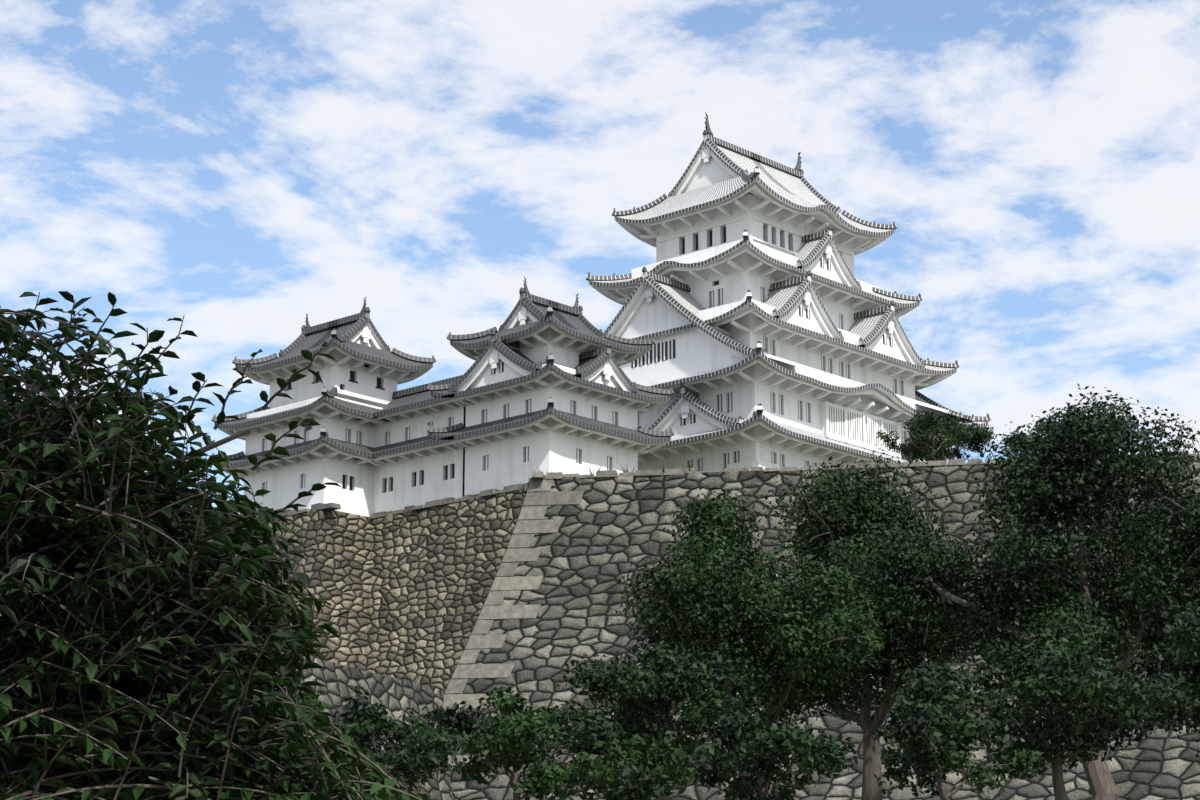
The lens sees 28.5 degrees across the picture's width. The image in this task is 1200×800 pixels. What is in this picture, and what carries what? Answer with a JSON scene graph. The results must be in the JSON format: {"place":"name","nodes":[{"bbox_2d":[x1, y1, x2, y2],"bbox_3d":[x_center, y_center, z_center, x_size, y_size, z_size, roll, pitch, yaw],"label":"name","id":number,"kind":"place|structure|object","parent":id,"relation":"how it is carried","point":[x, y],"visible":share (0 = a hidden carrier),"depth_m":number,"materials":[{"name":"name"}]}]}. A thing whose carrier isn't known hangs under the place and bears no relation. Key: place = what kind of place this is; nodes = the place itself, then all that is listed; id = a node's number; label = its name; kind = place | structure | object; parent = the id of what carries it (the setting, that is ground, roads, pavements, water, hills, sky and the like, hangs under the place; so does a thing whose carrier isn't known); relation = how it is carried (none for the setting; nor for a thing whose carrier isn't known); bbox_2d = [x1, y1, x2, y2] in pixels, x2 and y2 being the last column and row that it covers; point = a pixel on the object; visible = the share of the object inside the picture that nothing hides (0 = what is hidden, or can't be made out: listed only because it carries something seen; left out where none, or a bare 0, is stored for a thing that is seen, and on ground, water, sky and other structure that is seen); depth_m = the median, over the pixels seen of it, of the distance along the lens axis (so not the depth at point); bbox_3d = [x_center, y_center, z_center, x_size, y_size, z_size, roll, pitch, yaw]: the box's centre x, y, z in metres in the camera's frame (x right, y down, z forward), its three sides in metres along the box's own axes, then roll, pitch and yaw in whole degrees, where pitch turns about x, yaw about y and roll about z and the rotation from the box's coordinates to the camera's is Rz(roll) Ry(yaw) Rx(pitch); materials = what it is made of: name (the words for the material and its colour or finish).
{"place":"outdoors","nodes":[
{"label":"outdoors","id":0,"kind":"place"},
{"bbox_2d":[218,322,430,516],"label":"castle walls","id":1,"kind":"structure","parent":0,"point":[286,480],"depth_m":176.06,"materials":[{"name":"white paint"}]},
{"bbox_2d":[216,318,431,462],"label":"inui kotenshu roofs","id":2,"kind":"structure","parent":1,"relation":"on","point":[311,342],"depth_m":178.58,"materials":[{"name":"grey tile"}]},
{"bbox_2d":[211,311,435,467],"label":"roof eaves","id":3,"kind":"object","parent":2,"relation":"on","point":[360,318],"visible":0.56,"depth_m":178.36,"materials":[{"name":"grey tile"}]},
{"bbox_2d":[212,297,433,454],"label":"roof ornaments","id":4,"kind":"object","parent":3,"relation":"on","point":[365,308],"visible":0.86,"depth_m":180.08},
{"bbox_2d":[284,364,384,490],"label":"windows","id":5,"kind":"structure","parent":1,"relation":"in","point":[341,387],"depth_m":177.57,"materials":[{"name":"black"}]},
{"bbox_2d":[0,0,1199,514],"label":"sky","id":6,"kind":"structure","parent":0,"point":[244,170],"materials":[{"name":"blue"}]},
{"bbox_3d":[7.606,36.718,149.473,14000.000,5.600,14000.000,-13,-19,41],"label":"ground","id":7,"kind":"structure","parent":0,"visible":0},
{"bbox_2d":[0,291,429,799],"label":"bush","id":8,"kind":"object","parent":7,"relation":"on","point":[237,543],"depth_m":9.01,"materials":[{"name":"green plant"}]},
{"bbox_2d":[274,676,372,752],"bbox_3d":[-8.643,9.508,61.742,5.491,5.534,5.435,-2,-14,7],"label":"bush","id":9,"kind":"object","parent":7,"relation":"on","point":[321,705],"visible":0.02,"depth_m":62.47,"materials":[{"name":"green plant"}]},
{"bbox_2d":[276,653,452,799],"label":"rampart","id":10,"kind":"object","parent":7,"relation":"on","point":[399,697],"visible":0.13,"depth_m":134.63,"materials":[{"name":"grey stone"}]},
{"bbox_2d":[236,489,524,689],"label":"stone wall","id":11,"kind":"structure","parent":10,"relation":"on","point":[409,590],"depth_m":167.33,"materials":[{"name":"brown stone"}]},
{"bbox_2d":[274,503,340,518],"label":"wall coping","id":12,"kind":"object","parent":11,"relation":"on","point":[326,506],"visible":0.22,"depth_m":171.96,"materials":[{"name":"stone"}]},
{"label":"terrace base","id":13,"kind":"object","parent":11,"relation":"on","visible":0},
{"bbox_2d":[362,397,471,512],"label":"corridor walls","id":14,"kind":"structure","parent":13,"relation":"on","point":[402,468],"depth_m":172.89,"materials":[{"name":"white paint"}]},
{"bbox_2d":[373,390,435,452],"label":"corridor roofs","id":15,"kind":"structure","parent":14,"relation":"on","point":[410,399],"depth_m":175.59,"materials":[{"name":"grey tile"}]},
{"bbox_2d":[357,375,462,459],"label":"roof eaves","id":16,"kind":"object","parent":15,"relation":"on","point":[410,391],"visible":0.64,"depth_m":173.35,"materials":[{"name":"grey tile"}]},
{"bbox_2d":[385,465,454,491],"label":"windows","id":17,"kind":"structure","parent":14,"relation":"in","point":[453,473],"depth_m":172.83,"materials":[{"name":"grey wood"}]},
{"bbox_2d":[371,483,527,518],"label":"wall coping","id":18,"kind":"object","parent":13,"relation":"on","point":[484,493],"visible":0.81,"depth_m":169.37,"materials":[{"name":"stone"}]},
{"bbox_2d":[430,303,669,495],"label":"castle walls","id":19,"kind":"structure","parent":13,"relation":"on","point":[549,441],"depth_m":167.71,"materials":[{"name":"white paint"}]},
{"bbox_2d":[485,360,594,469],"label":"windows","id":20,"kind":"structure","parent":19,"relation":"in","point":[503,371],"depth_m":167.91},
{"bbox_2d":[432,299,668,438],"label":"nishi kotenshu roofs","id":21,"kind":"structure","parent":19,"relation":"on","point":[572,322],"depth_m":169.75,"materials":[{"name":"grey tile"}]},
{"bbox_2d":[426,293,673,442],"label":"roof eaves","id":22,"kind":"object","parent":21,"relation":"on","point":[530,300],"visible":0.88,"depth_m":168.97,"materials":[{"name":"grey tile"}]},
{"bbox_2d":[429,277,671,430],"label":"roof ornaments","id":23,"kind":"object","parent":22,"relation":"on","point":[525,290],"visible":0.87,"depth_m":171.11},
{"bbox_2d":[323,685,472,799],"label":"bush","id":24,"kind":"object","parent":7,"relation":"on","point":[413,757],"visible":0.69,"depth_m":57.35,"materials":[{"name":"green plant"}]},
{"bbox_2d":[419,682,618,799],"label":"bush","id":25,"kind":"object","parent":7,"relation":"on","point":[513,735],"visible":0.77,"depth_m":63.09,"materials":[{"name":"green plant"}]},
{"bbox_2d":[512,712,698,799],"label":"bush","id":26,"kind":"object","parent":7,"relation":"on","point":[631,775],"visible":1,"depth_m":49.27,"materials":[{"name":"green plant"}]},
{"bbox_2d":[557,641,754,799],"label":"tree foliage","id":27,"kind":"object","parent":7,"relation":"on","point":[643,703],"visible":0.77,"depth_m":68.08,"materials":[{"name":"green plant"}]},
{"bbox_2d":[614,481,906,799],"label":"tree foliage","id":28,"kind":"object","parent":7,"relation":"on","point":[810,653],"visible":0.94,"depth_m":83.37,"materials":[{"name":"green plant"}]},
{"bbox_2d":[682,711,857,799],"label":"bush","id":29,"kind":"object","parent":7,"relation":"on","point":[756,767],"visible":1,"depth_m":53.22,"materials":[{"name":"green plant"}]},
{"bbox_2d":[444,455,1199,799],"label":"stone wall","id":30,"kind":"structure","parent":7,"relation":"on","point":[602,539],"depth_m":143.58,"materials":[{"name":"grey stone"}]},
{"bbox_2d":[444,478,583,769],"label":"cornerstones","id":31,"kind":"object","parent":30,"relation":"attached to","point":[518,542],"visible":0.67,"depth_m":145.64,"materials":[{"name":"grey stone"}]},
{"bbox_2d":[516,471,542,506],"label":"rampart cap","id":32,"kind":"object","parent":30,"relation":"on","point":[537,474],"visible":0.12,"depth_m":149.35,"materials":[{"name":"grey stone"}]},
{"bbox_2d":[531,447,1199,479],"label":"wall coping","id":33,"kind":"object","parent":30,"relation":"on","point":[609,473],"visible":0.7,"depth_m":147.94,"materials":[{"name":"grey stone"}]},
{"bbox_2d":[760,444,995,799],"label":"tree foliage","id":34,"kind":"object","parent":7,"relation":"on","point":[869,505],"visible":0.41,"depth_m":91.81,"materials":[{"name":"green plant"}]},
{"bbox_2d":[874,693,1050,799],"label":"bush","id":35,"kind":"object","parent":7,"relation":"on","point":[921,727],"visible":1,"depth_m":57.59,"materials":[{"name":"green plant"}]},
{"bbox_2d":[812,383,1199,799],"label":"tree foliage","id":36,"kind":"object","parent":7,"relation":"on","point":[1039,574],"visible":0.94,"depth_m":81.21,"materials":[{"name":"green plant"}]},
{"bbox_2d":[889,608,1199,799],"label":"tree foliage","id":37,"kind":"object","parent":7,"relation":"on","point":[1056,682],"visible":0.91,"depth_m":62.87,"materials":[{"name":"green plant"}]},
{"bbox_2d":[1083,471,1199,707],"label":"tree foliage","id":38,"kind":"object","parent":7,"relation":"on","point":[1148,669],"visible":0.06,"depth_m":88.18,"materials":[{"name":"green plant"}]},
{"bbox_2d":[1132,600,1199,757],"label":"tree foliage","id":39,"kind":"object","parent":7,"relation":"on","point":[1186,652],"visible":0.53,"depth_m":67.24,"materials":[{"name":"green plant"}]},
{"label":"keep base","id":40,"kind":"object","parent":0,"visible":0},
{"bbox_2d":[589,143,984,473],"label":"castle walls","id":41,"kind":"structure","parent":40,"relation":"on","point":[779,395],"depth_m":187.65,"materials":[{"name":"white paint"}]},
{"bbox_2d":[631,226,896,470],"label":"windows","id":42,"kind":"structure","parent":41,"relation":"in","point":[666,348],"depth_m":186.55,"materials":[{"name":"grey wood"}]},
{"bbox_2d":[586,134,990,465],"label":"roof eaves","id":43,"kind":"object","parent":41,"relation":"attached to","point":[651,277],"visible":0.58,"depth_m":189.00,"materials":[{"name":"grey tile"}]},
{"bbox_2d":[588,112,988,418],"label":"roof ornaments","id":44,"kind":"object","parent":43,"relation":"on","point":[709,132],"visible":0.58,"depth_m":196.35},
{"bbox_2d":[590,140,987,464],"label":"keep roofs","id":45,"kind":"structure","parent":41,"relation":"on","point":[792,188],"depth_m":194.51,"materials":[{"name":"white tile"}]},
{"label":"bizenmaru terrace","id":46,"kind":"object","parent":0,"visible":0},
{"bbox_2d":[876,410,976,460],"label":"tree","id":47,"kind":"object","parent":46,"relation":"on","point":[925,442],"visible":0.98,"depth_m":152.08,"materials":[{"name":"green plant"}]},
{"bbox_2d":[897,409,997,464],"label":"tree","id":48,"kind":"object","parent":46,"relation":"on","point":[981,434],"visible":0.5,"depth_m":157.97,"materials":[{"name":"green plant"}]},
{"bbox_2d":[1001,414,1138,457],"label":"tree","id":49,"kind":"object","parent":46,"relation":"on","point":[1016,434],"visible":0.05,"depth_m":161.49,"materials":[{"name":"green plant"}]}
]}

